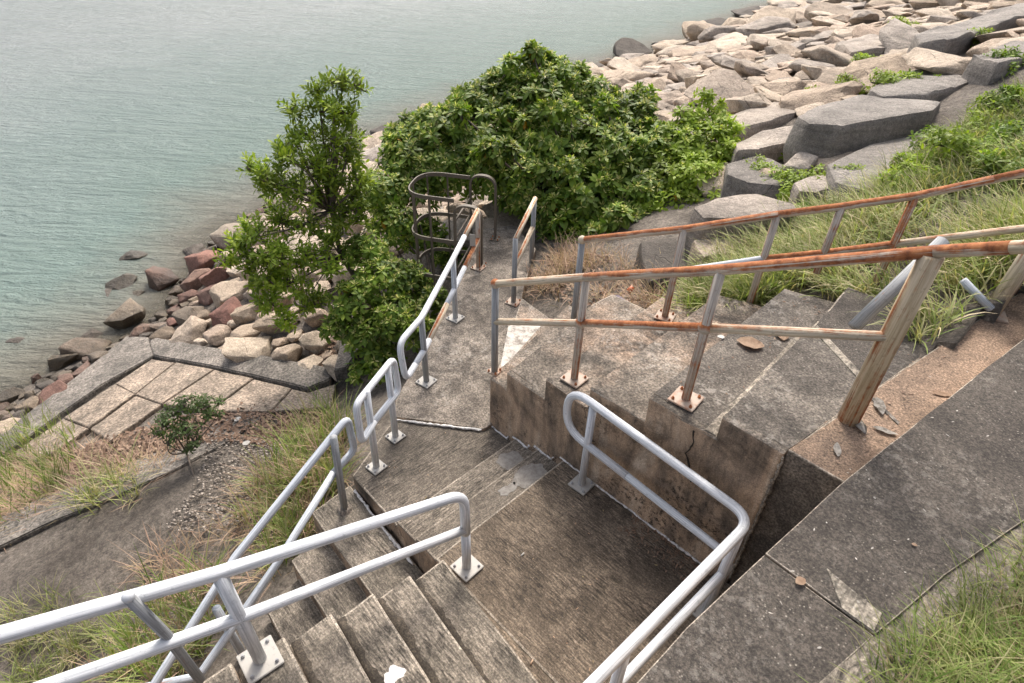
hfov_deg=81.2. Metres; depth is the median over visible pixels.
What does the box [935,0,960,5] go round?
boulder
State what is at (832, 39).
boulder
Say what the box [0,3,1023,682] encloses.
hillside
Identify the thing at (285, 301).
boulder
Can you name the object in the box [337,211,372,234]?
boulder
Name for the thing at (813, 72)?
boulder
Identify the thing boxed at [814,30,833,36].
boulder
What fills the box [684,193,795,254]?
boulder
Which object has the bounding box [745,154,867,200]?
creeper
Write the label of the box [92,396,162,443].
paving slab
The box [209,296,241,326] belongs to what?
boulder
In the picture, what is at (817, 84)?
boulder
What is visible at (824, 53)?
boulder
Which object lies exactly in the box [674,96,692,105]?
boulder
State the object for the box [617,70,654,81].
boulder
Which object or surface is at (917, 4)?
boulder
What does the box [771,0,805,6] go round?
boulder
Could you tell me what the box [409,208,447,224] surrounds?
boulder
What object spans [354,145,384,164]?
boulder
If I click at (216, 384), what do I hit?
paving slab
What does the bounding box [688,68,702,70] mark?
boulder
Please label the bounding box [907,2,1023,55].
boulder
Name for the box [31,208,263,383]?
boulders
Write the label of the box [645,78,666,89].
boulder
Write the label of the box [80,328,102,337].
boulder
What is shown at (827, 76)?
boulder
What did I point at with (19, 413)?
boulders
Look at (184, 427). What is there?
sapling
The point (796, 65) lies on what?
boulder
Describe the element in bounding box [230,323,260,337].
boulder
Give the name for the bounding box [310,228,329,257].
boulder
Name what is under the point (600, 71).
boulder
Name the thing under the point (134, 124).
sea
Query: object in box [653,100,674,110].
boulder
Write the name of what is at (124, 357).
concrete coping
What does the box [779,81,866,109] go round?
boulder
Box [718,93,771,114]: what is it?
boulder
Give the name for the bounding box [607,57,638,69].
boulder
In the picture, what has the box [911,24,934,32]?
boulder
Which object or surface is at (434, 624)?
concrete stairs
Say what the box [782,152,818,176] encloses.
boulder
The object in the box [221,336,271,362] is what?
boulder
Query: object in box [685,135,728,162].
boulder
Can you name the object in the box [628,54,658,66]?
boulder
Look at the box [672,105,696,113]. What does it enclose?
boulder
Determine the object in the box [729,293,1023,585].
concrete strip
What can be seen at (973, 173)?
grass
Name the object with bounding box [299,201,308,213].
boulder
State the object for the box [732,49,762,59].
boulder
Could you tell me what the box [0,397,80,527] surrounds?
grass
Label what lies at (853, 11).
boulder
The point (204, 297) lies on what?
boulder
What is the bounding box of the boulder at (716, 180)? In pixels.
[695,162,728,196]
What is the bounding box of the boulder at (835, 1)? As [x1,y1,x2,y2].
[828,0,853,3]
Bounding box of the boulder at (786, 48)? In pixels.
[773,43,801,54]
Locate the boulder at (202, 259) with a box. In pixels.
[184,250,217,274]
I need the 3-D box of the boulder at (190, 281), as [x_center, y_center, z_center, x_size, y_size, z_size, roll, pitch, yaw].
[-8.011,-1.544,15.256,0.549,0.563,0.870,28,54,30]
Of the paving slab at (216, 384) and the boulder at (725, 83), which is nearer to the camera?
the paving slab at (216, 384)
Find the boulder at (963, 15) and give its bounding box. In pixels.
[956,11,982,19]
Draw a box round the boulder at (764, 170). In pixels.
[759,167,795,186]
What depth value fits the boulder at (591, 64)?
33.84 m
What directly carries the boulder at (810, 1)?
on the hillside
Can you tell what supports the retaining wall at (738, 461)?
on the hillside
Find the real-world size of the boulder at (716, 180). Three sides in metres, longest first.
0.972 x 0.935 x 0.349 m
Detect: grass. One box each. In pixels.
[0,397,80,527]
[0,425,183,551]
[0,571,144,682]
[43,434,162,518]
[68,377,375,682]
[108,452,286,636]
[511,227,685,308]
[643,73,1023,353]
[651,238,814,315]
[797,492,1023,682]
[849,74,1023,214]
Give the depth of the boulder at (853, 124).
9.49 m
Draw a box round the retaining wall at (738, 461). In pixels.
[490,371,788,583]
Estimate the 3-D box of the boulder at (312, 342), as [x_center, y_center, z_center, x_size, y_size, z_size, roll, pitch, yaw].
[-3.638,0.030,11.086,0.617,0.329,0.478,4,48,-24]
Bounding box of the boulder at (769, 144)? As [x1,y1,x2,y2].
[729,126,792,162]
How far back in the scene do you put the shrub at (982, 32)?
14.54 m
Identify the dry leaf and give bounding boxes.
[737,337,763,348]
[795,576,805,584]
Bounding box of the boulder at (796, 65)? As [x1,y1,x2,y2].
[788,59,835,71]
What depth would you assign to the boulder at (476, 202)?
13.40 m
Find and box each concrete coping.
[0,336,153,456]
[150,338,334,392]
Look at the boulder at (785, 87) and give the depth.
14.23 m
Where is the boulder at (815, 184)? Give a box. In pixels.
[789,174,827,207]
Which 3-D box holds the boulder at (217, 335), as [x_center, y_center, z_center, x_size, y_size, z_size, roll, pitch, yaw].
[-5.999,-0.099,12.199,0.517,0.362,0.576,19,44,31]
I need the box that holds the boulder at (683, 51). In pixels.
[667,46,706,57]
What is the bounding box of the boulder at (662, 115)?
[654,110,677,121]
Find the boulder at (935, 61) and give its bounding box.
[901,47,970,73]
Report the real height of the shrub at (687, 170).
2.076 m
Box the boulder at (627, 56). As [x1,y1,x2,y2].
[620,53,643,59]
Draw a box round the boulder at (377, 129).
[370,123,389,134]
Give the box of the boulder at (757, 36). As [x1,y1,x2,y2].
[746,34,776,45]
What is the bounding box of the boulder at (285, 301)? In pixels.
[261,290,294,313]
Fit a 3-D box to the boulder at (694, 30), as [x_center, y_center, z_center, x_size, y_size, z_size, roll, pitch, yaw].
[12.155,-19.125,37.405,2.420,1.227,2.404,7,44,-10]
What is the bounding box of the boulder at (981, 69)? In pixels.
[962,40,1023,85]
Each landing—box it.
[353,421,510,544]
[436,457,730,682]
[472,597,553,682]
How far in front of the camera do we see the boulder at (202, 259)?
15.70 m
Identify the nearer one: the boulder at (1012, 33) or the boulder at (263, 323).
the boulder at (263, 323)
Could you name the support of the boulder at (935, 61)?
on the hillside
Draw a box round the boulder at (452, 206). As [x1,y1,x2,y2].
[446,202,485,218]
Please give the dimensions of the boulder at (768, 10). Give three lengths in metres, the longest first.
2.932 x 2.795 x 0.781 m
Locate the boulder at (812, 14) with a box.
[807,11,834,17]
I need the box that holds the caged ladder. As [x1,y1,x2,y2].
[408,172,500,308]
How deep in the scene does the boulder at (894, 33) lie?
16.96 m
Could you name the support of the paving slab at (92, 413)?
on the hillside
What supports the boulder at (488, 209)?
on the hillside
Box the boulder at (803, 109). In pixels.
[795,102,823,116]
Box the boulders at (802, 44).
[434,0,995,232]
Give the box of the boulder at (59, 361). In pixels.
[48,353,78,370]
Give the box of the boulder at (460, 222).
[442,218,484,255]
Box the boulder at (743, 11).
[731,6,759,16]
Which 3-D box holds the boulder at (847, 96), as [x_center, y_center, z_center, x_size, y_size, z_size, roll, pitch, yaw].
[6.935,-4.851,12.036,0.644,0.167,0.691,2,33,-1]
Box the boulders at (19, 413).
[11,41,659,418]
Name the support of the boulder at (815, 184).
on the hillside
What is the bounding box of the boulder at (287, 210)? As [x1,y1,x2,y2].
[261,193,298,212]
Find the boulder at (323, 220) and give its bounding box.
[318,210,330,224]
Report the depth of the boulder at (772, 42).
23.85 m
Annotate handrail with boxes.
[0,492,483,682]
[147,417,356,682]
[353,358,405,475]
[397,208,486,388]
[487,240,1023,426]
[505,196,536,306]
[563,391,749,682]
[571,169,1023,321]
[960,254,1023,323]
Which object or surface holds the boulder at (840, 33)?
on the hillside
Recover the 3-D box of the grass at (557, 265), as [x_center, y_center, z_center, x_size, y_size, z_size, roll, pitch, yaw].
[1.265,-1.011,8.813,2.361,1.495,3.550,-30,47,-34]
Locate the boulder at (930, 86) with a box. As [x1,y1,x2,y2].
[866,69,966,100]
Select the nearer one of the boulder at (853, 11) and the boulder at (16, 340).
the boulder at (16, 340)
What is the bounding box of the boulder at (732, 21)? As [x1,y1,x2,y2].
[722,17,748,25]
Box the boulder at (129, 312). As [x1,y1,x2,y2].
[102,298,145,328]
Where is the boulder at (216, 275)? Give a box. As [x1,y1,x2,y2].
[199,264,234,286]
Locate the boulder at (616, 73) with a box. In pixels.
[603,69,634,81]
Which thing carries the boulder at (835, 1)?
on the hillside
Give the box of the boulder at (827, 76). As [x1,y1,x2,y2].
[816,68,846,84]
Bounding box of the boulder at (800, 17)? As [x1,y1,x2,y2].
[794,9,808,22]
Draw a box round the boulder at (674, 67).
[667,62,687,82]
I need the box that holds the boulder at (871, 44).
[834,34,884,56]
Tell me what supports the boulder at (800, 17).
on the hillside
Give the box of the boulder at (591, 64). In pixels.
[587,62,597,67]
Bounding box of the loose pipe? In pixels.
[848,236,949,329]
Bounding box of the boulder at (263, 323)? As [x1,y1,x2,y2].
[251,311,297,334]
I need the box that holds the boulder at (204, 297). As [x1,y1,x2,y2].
[197,284,214,305]
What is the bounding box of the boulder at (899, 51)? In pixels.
[883,48,908,54]
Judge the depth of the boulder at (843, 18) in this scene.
28.77 m
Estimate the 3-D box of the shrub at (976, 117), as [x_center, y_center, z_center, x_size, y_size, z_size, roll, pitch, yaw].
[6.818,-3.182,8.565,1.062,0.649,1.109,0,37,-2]
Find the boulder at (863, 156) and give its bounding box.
[823,137,915,203]
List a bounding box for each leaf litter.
[60,400,334,477]
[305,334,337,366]
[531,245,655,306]
[533,498,657,670]
[618,514,712,591]
[680,294,820,394]
[758,371,1018,651]
[824,330,944,461]
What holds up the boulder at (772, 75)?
on the hillside
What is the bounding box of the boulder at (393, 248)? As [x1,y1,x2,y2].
[376,235,405,256]
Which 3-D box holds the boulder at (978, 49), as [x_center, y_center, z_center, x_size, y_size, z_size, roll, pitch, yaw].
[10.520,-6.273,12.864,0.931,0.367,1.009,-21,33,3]
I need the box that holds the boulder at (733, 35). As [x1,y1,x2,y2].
[713,32,747,40]
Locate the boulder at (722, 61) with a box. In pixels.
[710,54,753,69]
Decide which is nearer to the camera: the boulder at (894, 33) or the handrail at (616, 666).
the handrail at (616, 666)
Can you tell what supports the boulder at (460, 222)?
on the hillside
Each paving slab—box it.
[12,419,90,461]
[64,384,134,431]
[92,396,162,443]
[116,360,174,395]
[136,363,213,406]
[163,370,252,412]
[213,379,291,415]
[271,384,336,415]
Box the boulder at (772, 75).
[764,70,791,81]
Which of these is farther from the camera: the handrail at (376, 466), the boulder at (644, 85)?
the boulder at (644, 85)
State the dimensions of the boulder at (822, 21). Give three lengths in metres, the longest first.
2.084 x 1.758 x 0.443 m
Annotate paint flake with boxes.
[833,442,841,455]
[854,420,866,433]
[873,426,897,434]
[874,397,885,413]
[932,390,951,395]
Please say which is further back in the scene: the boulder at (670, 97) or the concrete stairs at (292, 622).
the boulder at (670, 97)
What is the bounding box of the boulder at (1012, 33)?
[1006,30,1019,37]
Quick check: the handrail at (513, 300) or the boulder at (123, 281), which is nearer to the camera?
the handrail at (513, 300)
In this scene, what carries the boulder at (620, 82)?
on the hillside
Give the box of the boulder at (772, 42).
[767,38,781,46]
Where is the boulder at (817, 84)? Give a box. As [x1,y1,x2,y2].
[810,82,829,87]
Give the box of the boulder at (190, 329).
[169,316,207,344]
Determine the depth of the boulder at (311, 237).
14.69 m
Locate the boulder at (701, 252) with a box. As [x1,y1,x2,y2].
[686,238,742,279]
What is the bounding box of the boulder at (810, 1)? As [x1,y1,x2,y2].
[806,0,822,3]
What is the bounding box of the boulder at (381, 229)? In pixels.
[362,203,412,238]
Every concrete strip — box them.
[0,413,260,549]
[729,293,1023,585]
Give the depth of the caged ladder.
9.98 m
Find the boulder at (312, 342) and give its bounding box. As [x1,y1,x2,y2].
[299,330,332,354]
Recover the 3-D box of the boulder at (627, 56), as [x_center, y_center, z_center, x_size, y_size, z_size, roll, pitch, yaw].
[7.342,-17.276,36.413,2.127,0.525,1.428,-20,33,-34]
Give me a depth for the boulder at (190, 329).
12.54 m
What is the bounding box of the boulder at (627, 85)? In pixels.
[621,83,635,89]
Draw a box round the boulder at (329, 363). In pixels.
[322,354,364,381]
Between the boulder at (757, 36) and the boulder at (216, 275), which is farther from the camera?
the boulder at (757, 36)
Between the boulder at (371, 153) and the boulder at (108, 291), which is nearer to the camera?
the boulder at (108, 291)
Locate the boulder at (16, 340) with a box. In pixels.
[6,337,24,342]
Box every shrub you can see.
[317,166,467,386]
[632,86,749,212]
[793,199,816,214]
[833,71,866,93]
[852,52,875,61]
[861,67,923,90]
[875,151,954,190]
[885,15,921,25]
[900,68,940,78]
[906,123,973,152]
[920,121,1021,170]
[961,91,1023,135]
[967,27,992,48]
[967,140,1023,186]
[973,117,1023,150]
[978,82,1023,119]
[982,44,1023,76]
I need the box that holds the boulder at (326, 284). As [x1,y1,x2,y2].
[305,281,330,303]
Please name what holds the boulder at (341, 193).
on the hillside
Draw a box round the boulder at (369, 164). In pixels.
[346,159,377,169]
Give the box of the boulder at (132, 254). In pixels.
[119,250,147,260]
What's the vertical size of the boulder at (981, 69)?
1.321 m
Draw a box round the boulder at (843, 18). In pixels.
[811,14,849,26]
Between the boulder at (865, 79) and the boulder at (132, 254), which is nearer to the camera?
the boulder at (865, 79)
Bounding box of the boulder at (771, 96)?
[753,85,781,101]
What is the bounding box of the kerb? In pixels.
[822,521,1023,682]
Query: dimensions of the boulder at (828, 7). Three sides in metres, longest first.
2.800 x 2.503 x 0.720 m
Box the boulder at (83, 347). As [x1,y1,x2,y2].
[59,337,111,360]
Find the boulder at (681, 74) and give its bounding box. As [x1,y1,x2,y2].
[675,69,698,82]
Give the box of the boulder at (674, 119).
[666,116,710,123]
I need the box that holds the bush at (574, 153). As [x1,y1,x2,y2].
[372,39,682,243]
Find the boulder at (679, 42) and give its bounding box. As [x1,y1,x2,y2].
[665,40,688,44]
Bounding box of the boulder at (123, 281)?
[105,273,137,289]
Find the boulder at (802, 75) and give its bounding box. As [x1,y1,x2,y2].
[794,65,825,79]
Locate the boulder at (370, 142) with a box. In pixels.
[359,130,385,148]
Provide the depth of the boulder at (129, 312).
14.28 m
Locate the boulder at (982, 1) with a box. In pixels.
[959,0,994,2]
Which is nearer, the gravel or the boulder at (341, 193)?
the gravel
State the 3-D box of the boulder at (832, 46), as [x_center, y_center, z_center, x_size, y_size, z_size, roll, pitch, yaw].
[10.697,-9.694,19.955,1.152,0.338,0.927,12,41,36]
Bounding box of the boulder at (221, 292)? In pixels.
[210,281,248,308]
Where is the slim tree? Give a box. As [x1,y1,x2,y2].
[212,64,380,333]
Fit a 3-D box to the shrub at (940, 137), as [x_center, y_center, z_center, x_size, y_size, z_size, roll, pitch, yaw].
[5.927,-2.465,7.673,0.833,0.582,1.238,-68,74,-51]
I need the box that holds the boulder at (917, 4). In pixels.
[909,0,939,9]
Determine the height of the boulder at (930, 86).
1.330 m
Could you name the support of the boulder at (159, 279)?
on the hillside
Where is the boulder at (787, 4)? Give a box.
[777,0,798,8]
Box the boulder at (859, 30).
[852,25,880,37]
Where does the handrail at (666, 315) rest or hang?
on the concrete stairs at (794, 392)
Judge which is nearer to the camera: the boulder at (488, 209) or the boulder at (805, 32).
the boulder at (488, 209)
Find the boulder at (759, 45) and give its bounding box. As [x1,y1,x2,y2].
[750,39,791,50]
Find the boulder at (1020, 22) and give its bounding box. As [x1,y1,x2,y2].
[1016,19,1023,26]
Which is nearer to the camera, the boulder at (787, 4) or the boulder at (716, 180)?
the boulder at (716, 180)
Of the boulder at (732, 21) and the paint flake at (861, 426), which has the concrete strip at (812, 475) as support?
the paint flake at (861, 426)
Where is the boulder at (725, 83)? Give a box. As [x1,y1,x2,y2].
[684,69,754,109]
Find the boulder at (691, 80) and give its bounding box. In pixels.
[684,74,706,87]
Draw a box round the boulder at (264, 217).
[254,213,274,220]
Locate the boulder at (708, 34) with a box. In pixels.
[697,26,737,42]
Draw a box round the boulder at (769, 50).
[764,46,775,54]
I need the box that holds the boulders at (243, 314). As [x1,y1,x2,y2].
[169,0,1023,368]
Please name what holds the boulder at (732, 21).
on the hillside
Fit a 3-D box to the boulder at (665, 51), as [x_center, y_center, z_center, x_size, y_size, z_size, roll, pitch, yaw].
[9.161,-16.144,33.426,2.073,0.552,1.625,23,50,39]
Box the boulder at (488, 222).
[483,217,524,235]
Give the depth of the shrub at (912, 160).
7.71 m
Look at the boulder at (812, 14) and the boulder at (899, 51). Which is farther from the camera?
the boulder at (812, 14)
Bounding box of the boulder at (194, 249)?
[182,243,204,255]
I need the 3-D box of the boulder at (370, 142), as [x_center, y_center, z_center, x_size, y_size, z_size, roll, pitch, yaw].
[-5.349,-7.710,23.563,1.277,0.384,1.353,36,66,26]
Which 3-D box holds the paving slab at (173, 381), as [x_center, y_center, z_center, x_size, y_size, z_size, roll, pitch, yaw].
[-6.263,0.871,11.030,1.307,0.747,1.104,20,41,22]
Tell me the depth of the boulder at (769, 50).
22.00 m
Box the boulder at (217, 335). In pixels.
[202,324,231,346]
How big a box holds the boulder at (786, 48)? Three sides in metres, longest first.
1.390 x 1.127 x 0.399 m
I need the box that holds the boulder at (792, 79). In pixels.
[770,77,800,81]
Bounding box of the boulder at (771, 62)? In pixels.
[761,53,794,67]
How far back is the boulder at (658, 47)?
34.89 m
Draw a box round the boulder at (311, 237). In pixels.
[287,219,316,239]
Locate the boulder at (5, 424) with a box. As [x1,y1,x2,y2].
[0,417,19,433]
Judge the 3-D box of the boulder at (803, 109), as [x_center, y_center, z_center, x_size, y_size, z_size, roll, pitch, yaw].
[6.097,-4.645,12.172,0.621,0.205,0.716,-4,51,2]
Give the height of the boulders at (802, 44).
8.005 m
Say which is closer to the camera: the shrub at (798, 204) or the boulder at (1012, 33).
the shrub at (798, 204)
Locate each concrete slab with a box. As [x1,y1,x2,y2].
[637,556,873,682]
[764,339,1023,636]
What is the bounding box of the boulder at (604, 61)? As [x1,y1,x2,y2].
[599,58,610,65]
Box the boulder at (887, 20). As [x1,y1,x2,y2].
[881,16,910,25]
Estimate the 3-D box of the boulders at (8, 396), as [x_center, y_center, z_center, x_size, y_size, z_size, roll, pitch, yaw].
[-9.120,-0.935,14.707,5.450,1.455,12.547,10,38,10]
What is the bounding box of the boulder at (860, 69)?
[841,52,914,81]
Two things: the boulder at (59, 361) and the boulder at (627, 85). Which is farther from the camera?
the boulder at (627, 85)
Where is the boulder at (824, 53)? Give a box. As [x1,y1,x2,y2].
[801,45,856,66]
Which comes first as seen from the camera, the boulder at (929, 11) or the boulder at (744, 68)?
the boulder at (744, 68)
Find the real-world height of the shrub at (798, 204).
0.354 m
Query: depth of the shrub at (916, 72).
11.25 m
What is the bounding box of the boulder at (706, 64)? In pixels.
[700,60,716,69]
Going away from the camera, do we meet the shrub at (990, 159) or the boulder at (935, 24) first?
the shrub at (990, 159)
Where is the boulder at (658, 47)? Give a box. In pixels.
[652,42,673,51]
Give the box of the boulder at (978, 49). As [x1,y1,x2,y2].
[966,37,1012,56]
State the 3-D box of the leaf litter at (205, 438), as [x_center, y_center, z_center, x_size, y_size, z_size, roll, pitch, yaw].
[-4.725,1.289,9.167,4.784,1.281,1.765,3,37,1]
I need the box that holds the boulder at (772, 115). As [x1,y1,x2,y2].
[723,102,796,141]
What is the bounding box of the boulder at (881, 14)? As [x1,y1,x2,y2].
[848,8,885,17]
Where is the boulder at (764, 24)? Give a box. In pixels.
[736,16,796,36]
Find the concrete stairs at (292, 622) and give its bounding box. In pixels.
[235,486,423,655]
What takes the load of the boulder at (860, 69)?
on the hillside
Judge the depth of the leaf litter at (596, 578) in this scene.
5.20 m
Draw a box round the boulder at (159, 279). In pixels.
[145,266,178,290]
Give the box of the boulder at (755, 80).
[746,76,768,84]
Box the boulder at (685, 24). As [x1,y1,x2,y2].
[682,21,704,38]
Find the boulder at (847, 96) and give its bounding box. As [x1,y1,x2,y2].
[841,95,855,99]
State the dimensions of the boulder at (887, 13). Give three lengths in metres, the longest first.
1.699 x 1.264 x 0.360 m
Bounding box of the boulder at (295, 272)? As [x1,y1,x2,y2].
[253,265,296,297]
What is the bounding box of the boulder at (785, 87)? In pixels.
[760,80,812,95]
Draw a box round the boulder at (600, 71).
[589,67,607,75]
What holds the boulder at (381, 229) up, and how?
on the hillside
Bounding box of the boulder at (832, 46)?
[826,44,835,48]
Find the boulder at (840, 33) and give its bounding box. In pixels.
[831,29,852,38]
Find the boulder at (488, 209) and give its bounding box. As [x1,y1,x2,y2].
[482,202,538,233]
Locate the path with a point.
(456, 394)
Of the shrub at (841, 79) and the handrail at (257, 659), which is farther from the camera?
the shrub at (841, 79)
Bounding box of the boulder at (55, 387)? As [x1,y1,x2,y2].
[38,380,66,404]
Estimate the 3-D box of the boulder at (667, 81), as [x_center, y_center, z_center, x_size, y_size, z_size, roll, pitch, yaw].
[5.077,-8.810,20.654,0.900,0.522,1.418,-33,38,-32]
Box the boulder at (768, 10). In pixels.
[746,5,795,23]
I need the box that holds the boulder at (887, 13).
[882,10,913,16]
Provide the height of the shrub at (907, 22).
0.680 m
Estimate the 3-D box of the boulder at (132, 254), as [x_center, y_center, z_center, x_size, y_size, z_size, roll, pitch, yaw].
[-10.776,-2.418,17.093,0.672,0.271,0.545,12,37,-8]
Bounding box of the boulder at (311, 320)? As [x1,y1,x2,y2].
[302,308,328,326]
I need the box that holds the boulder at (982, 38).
[974,27,1023,42]
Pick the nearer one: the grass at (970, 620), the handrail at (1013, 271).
the grass at (970, 620)
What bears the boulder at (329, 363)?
on the hillside
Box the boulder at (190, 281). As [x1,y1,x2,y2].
[180,268,210,291]
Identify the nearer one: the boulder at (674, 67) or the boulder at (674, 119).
the boulder at (674, 119)
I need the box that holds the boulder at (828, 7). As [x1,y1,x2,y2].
[804,2,852,21]
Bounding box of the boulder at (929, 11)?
[915,8,952,16]
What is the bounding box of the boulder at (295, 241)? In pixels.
[281,235,308,257]
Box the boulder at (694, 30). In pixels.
[686,21,716,40]
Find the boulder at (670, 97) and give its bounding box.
[658,90,684,104]
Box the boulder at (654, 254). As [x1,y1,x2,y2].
[633,237,687,296]
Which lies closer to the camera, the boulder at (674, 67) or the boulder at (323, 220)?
the boulder at (323, 220)
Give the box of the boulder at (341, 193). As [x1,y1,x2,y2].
[309,187,343,217]
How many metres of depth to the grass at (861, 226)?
6.69 m
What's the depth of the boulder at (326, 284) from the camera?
11.95 m
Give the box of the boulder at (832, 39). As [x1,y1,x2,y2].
[824,36,843,43]
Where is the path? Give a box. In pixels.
[396,225,534,430]
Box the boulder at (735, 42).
[703,38,744,49]
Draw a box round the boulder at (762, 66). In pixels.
[737,63,768,77]
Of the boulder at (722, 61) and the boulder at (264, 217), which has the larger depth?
the boulder at (722, 61)
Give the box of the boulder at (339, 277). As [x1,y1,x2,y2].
[332,263,374,289]
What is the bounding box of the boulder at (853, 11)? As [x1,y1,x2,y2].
[846,9,881,14]
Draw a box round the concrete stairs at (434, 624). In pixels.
[203,560,537,682]
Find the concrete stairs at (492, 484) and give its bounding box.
[397,425,556,573]
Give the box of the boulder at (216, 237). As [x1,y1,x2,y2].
[209,223,239,249]
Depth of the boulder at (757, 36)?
27.21 m
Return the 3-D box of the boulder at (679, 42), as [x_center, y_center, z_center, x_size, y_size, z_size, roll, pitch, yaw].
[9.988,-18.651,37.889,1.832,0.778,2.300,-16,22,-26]
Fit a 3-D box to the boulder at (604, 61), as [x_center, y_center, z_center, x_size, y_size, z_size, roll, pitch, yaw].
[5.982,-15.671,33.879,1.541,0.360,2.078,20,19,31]
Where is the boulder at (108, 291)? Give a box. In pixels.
[105,288,111,296]
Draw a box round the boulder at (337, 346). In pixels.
[334,316,379,350]
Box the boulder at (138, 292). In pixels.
[132,290,144,295]
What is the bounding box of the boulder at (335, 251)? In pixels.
[317,239,350,264]
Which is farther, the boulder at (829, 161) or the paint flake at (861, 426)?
the boulder at (829, 161)
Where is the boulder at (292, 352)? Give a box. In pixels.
[271,343,302,361]
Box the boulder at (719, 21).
[703,17,725,25]
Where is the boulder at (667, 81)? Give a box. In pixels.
[642,77,673,84]
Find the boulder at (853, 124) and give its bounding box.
[783,94,940,175]
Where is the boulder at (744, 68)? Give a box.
[734,60,768,77]
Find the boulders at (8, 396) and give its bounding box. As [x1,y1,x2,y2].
[0,204,296,420]
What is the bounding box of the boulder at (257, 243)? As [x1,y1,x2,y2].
[233,220,281,248]
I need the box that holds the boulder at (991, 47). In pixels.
[987,37,1023,50]
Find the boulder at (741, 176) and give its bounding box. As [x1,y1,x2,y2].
[720,156,788,197]
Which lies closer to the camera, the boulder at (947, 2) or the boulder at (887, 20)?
the boulder at (887, 20)
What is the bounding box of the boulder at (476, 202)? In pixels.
[459,186,487,208]
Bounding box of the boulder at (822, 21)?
[811,16,845,26]
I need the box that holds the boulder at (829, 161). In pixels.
[814,151,853,173]
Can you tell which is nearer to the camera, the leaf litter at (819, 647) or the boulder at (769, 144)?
the leaf litter at (819, 647)
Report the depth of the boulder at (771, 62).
19.59 m
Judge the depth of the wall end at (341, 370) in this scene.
10.32 m
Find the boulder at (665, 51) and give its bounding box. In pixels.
[656,45,689,55]
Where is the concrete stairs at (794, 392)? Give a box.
[497,288,935,501]
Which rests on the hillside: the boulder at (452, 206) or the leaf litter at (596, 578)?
the boulder at (452, 206)
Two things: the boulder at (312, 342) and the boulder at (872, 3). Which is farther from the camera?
the boulder at (872, 3)
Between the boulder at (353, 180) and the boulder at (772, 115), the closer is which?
the boulder at (772, 115)
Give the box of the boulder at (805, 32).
[787,26,835,37]
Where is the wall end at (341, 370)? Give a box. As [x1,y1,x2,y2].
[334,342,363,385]
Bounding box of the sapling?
[148,392,226,492]
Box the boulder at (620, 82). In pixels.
[611,78,634,86]
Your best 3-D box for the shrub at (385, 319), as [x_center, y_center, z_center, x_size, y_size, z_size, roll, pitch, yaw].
[-2.009,-1.275,10.621,2.272,2.713,4.219,5,37,4]
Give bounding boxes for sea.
[0,0,767,391]
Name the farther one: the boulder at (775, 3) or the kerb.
the boulder at (775, 3)
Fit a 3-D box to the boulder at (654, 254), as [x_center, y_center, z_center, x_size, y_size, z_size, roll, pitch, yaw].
[2.185,-0.907,8.513,0.833,0.771,1.368,1,37,-1]
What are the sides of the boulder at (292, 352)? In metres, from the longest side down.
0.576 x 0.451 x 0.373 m
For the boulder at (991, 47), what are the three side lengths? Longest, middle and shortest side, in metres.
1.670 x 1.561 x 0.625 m
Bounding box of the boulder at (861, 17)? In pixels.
[848,11,878,25]
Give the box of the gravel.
[166,432,290,532]
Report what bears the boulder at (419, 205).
on the hillside
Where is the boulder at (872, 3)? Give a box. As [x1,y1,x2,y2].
[864,0,906,8]
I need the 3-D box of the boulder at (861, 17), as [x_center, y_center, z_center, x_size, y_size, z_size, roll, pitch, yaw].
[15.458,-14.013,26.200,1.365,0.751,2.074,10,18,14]
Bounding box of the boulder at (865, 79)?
[855,68,900,93]
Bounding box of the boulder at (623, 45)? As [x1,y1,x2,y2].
[613,37,652,56]
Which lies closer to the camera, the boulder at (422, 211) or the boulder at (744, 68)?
the boulder at (422, 211)
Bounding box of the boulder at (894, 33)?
[879,17,919,53]
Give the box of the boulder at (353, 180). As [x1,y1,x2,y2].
[342,168,379,194]
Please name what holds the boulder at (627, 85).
on the hillside
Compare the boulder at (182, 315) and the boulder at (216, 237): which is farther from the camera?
the boulder at (216, 237)
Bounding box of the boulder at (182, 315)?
[171,306,203,325]
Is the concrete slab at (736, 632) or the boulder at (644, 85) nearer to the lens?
the concrete slab at (736, 632)
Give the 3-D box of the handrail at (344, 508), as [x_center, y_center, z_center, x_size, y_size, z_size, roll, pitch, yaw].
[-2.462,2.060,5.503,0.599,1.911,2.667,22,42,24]
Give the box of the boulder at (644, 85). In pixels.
[620,85,662,92]
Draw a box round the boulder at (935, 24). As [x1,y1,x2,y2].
[920,22,947,26]
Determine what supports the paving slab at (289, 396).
on the hillside
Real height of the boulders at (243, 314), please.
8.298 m
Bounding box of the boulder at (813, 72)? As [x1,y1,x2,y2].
[801,64,822,79]
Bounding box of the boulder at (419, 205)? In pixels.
[410,194,445,208]
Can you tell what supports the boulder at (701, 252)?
on the hillside
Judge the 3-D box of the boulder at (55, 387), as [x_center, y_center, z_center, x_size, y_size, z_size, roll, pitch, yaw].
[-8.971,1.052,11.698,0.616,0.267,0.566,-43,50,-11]
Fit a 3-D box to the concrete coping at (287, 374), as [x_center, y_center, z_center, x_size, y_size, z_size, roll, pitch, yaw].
[-5.723,0.585,11.768,5.694,1.848,0.752,19,40,21]

